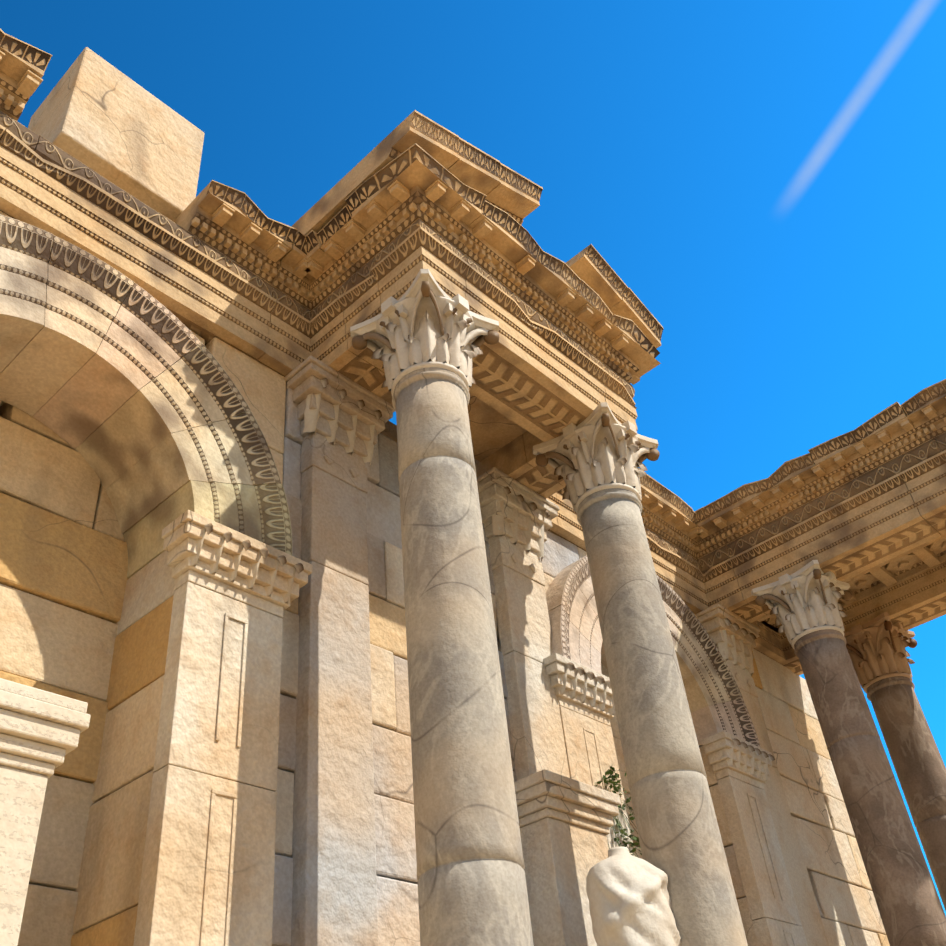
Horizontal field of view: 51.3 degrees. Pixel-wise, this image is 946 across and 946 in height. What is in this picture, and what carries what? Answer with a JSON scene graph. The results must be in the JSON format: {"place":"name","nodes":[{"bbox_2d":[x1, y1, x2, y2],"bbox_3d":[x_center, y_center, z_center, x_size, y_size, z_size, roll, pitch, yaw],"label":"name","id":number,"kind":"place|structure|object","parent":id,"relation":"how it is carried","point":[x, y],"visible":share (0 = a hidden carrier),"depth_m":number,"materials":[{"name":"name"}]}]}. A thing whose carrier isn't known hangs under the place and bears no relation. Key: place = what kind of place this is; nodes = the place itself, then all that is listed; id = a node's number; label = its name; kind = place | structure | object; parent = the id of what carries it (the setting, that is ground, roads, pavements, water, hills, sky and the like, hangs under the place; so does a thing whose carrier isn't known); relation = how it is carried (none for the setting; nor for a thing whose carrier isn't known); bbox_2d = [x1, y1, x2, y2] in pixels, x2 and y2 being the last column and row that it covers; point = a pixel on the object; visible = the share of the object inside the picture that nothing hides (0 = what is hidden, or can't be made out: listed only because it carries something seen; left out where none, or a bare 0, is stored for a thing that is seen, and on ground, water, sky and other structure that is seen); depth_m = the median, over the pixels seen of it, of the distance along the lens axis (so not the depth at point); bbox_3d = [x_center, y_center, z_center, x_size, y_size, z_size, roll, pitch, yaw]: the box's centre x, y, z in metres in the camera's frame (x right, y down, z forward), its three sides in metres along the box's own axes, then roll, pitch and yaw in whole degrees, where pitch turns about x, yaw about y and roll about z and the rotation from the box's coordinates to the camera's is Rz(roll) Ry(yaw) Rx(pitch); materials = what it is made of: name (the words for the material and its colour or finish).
{"place":"outdoors","nodes":[
{"label":"outdoors","id":0,"kind":"place"},
{"bbox_2d":[0,678,90,945],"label":"pedestal","id":1,"kind":"object","parent":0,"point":[41,730],"visible":1,"depth_m":4.25,"materials":[{"name":"beige stone"}]},
{"bbox_2d":[0,0,945,914],"label":"sky","id":2,"kind":"structure","parent":0,"point":[767,178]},
{"bbox_3d":[0.536,3.189,2.918,6.050,1.799,23.000,-33,-45,30],"label":"podium","id":3,"kind":"object","parent":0,"visible":0},
{"bbox_2d":[0,47,889,945],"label":"wall","id":4,"kind":"structure","parent":3,"relation":"on","point":[84,617],"depth_m":6.49,"materials":[{"name":"beige stone"}]},
{"bbox_2d":[303,378,381,465],"bbox_3d":[-1.006,-0.416,7.845,0.229,0.487,0.712,-33,-45,30],"label":"capital ornament","id":5,"kind":"object","parent":4,"relation":"attached to","point":[311,417],"visible":0.56,"depth_m":7.78,"materials":[{"name":"stone"}]},
{"bbox_2d":[0,214,760,747],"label":"archivolts","id":6,"kind":"object","parent":4,"relation":"attached to","point":[124,386],"visible":0.77,"depth_m":6.60,"materials":[{"name":"beige stone"}]},
{"bbox_2d":[133,510,807,945],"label":"arch pilasters","id":7,"kind":"object","parent":4,"relation":"attached to","point":[207,876],"visible":0.81,"depth_m":5.76,"materials":[{"name":"beige stone"}]},
{"bbox_2d":[184,523,303,602],"bbox_3d":[-1.421,0.578,6.242,0.229,0.249,0.800,-33,-45,30],"label":"capital ornament","id":8,"kind":"object","parent":7,"relation":"on","point":[245,544],"visible":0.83,"depth_m":6.24,"materials":[{"name":"stone"}]},
{"bbox_2d":[556,662,614,714],"bbox_3d":[1.029,1.882,8.574,0.229,0.249,0.800,-33,-45,30],"label":"capital ornament","id":9,"kind":"object","parent":7,"relation":"on","point":[581,671],"visible":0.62,"depth_m":8.54,"materials":[{"name":"stone"}]},
{"bbox_2d":[724,738,774,780],"bbox_3d":[2.883,2.980,10.234,0.229,0.249,0.800,-33,-45,30],"label":"capital ornament","id":10,"kind":"object","parent":7,"relation":"on","point":[752,749],"visible":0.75,"depth_m":10.23,"materials":[{"name":"stone"}]},
{"bbox_2d":[0,125,945,622],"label":"architrave","id":11,"kind":"object","parent":4,"relation":"attached to","point":[538,383],"visible":0.6,"depth_m":8.04,"materials":[{"name":"beige stone"}]},
{"bbox_2d":[0,110,945,573],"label":"frieze","id":12,"kind":"object","parent":11,"relation":"on","point":[44,148],"visible":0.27,"depth_m":8.24,"materials":[{"name":"beige stone"}]},
{"bbox_2d":[0,29,945,558],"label":"cornice","id":13,"kind":"structure","parent":12,"relation":"on","point":[508,241],"depth_m":8.33,"materials":[{"name":"beige stone"}]},
{"bbox_2d":[0,51,945,552],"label":"dentils","id":14,"kind":"object","parent":13,"relation":"attached to","point":[28,83],"visible":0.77,"depth_m":8.27,"materials":[{"name":"beige stone"}]},
{"bbox_2d":[291,110,663,348],"bbox_3d":[0.077,-1.897,9.388,1.746,0.946,3.476,-33,-45,30],"label":"cornice top","id":15,"kind":"object","parent":13,"relation":"on","point":[515,195],"visible":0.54,"depth_m":8.49,"materials":[{"name":"beige stone"}]},
{"bbox_2d":[492,486,549,561],"bbox_3d":[0.473,0.460,9.169,0.229,0.487,0.712,-33,-45,30],"label":"capital ornament","id":16,"kind":"object","parent":4,"relation":"attached to","point":[497,520],"visible":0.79,"depth_m":9.12,"materials":[{"name":"stone"}]},
{"bbox_2d":[285,356,828,945],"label":"wall pilasters","id":17,"kind":"object","parent":4,"relation":"attached to","point":[565,822],"depth_m":7.19,"materials":[{"name":"beige stone"}]},
{"bbox_2d":[595,766,639,857],"bbox_3d":[1.262,2.814,8.038,0.475,1.084,0.798,-33,-45,30],"label":"weed","id":18,"kind":"object","parent":4,"relation":"attached to","point":[616,789],"visible":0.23,"depth_m":8.11,"materials":[{"name":"green plant"}]},
{"bbox_2d":[614,834,641,855],"bbox_3d":[1.300,3.248,7.793,0.360,1.018,0.801,-17,-39,13],"label":"weed","id":19,"kind":"object","parent":4,"relation":"attached to","point":[626,843],"visible":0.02,"depth_m":7.95,"materials":[{"name":"green plant"}]},
{"bbox_2d":[718,618,756,675],"bbox_3d":[3.119,2.026,11.537,0.229,0.487,0.712,-33,-45,30],"label":"capital ornament","id":20,"kind":"object","parent":4,"relation":"attached to","point":[722,646],"visible":0.6,"depth_m":11.49,"materials":[{"name":"stone"}]},
{"bbox_2d":[392,367,533,945],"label":"shaft","id":21,"kind":"object","parent":3,"relation":"on","point":[472,886],"visible":1,"depth_m":5.48,"materials":[{"name":"grey stone"}]},
{"bbox_2d":[350,269,498,395],"bbox_3d":[-0.341,-0.856,7.392,0.849,0.700,0.849,-33,-45,30],"label":"capital","id":22,"kind":"object","parent":21,"relation":"on","point":[425,320],"visible":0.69,"depth_m":7.25,"materials":[{"name":"stone"}]},
{"bbox_2d":[586,846,681,945],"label":"statue","id":23,"kind":"object","parent":3,"relation":"on","point":[629,898],"visible":1,"depth_m":6.15,"materials":[{"name":"white stone"}]},
{"bbox_2d":[577,488,747,945],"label":"shaft","id":24,"kind":"object","parent":3,"relation":"on","point":[680,841],"visible":1,"depth_m":7.02,"materials":[{"name":"grey stone"}]},
{"bbox_2d":[532,402,659,513],"bbox_3d":[1.139,0.020,8.717,0.849,0.700,0.849,-33,-45,30],"label":"capital","id":25,"kind":"object","parent":24,"relation":"on","point":[600,447],"visible":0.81,"depth_m":8.57,"materials":[{"name":"beige stone"}]},
{"bbox_2d":[794,629,945,945],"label":"shaft","id":26,"kind":"object","parent":3,"relation":"on","point":[909,906],"visible":1,"depth_m":9.59,"materials":[{"name":"stone"}]},
{"bbox_2d":[751,560,851,649],"bbox_3d":[3.784,1.586,11.084,0.849,0.700,0.849,-33,-45,30],"label":"capital","id":27,"kind":"object","parent":26,"relation":"on","point":[802,601],"visible":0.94,"depth_m":10.94,"materials":[{"name":"stone"}]},
{"bbox_2d":[866,676,945,910],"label":"shaft","id":28,"kind":"object","parent":3,"relation":"on","point":[917,761],"visible":1,"depth_m":11.21,"materials":[{"name":"stone"}]},
{"bbox_2d":[844,612,916,693],"bbox_3d":[5.031,2.325,12.201,0.849,0.700,0.849,-33,-45,30],"label":"capital","id":29,"kind":"object","parent":28,"relation":"on","point":[876,649],"visible":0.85,"depth_m":12.03,"materials":[{"name":"beige stone"}]},
{"bbox_3d":[7.239,0.883,10.688,0.849,0.700,0.849,-33,-45,30],"label":"capital","id":30,"kind":"object","parent":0,"visible":0},
{"bbox_2d":[751,551,945,675],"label":"beam","id":31,"kind":"structure","parent":30,"relation":"on","point":[916,600],"depth_m":12.15,"materials":[{"name":"beige stone"}]},
{"bbox_2d":[380,390,945,634],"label":"ceilings","id":32,"kind":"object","parent":31,"relation":"on","point":[492,430],"visible":0.29,"depth_m":11.58,"materials":[{"name":"beige stone"}]}
]}

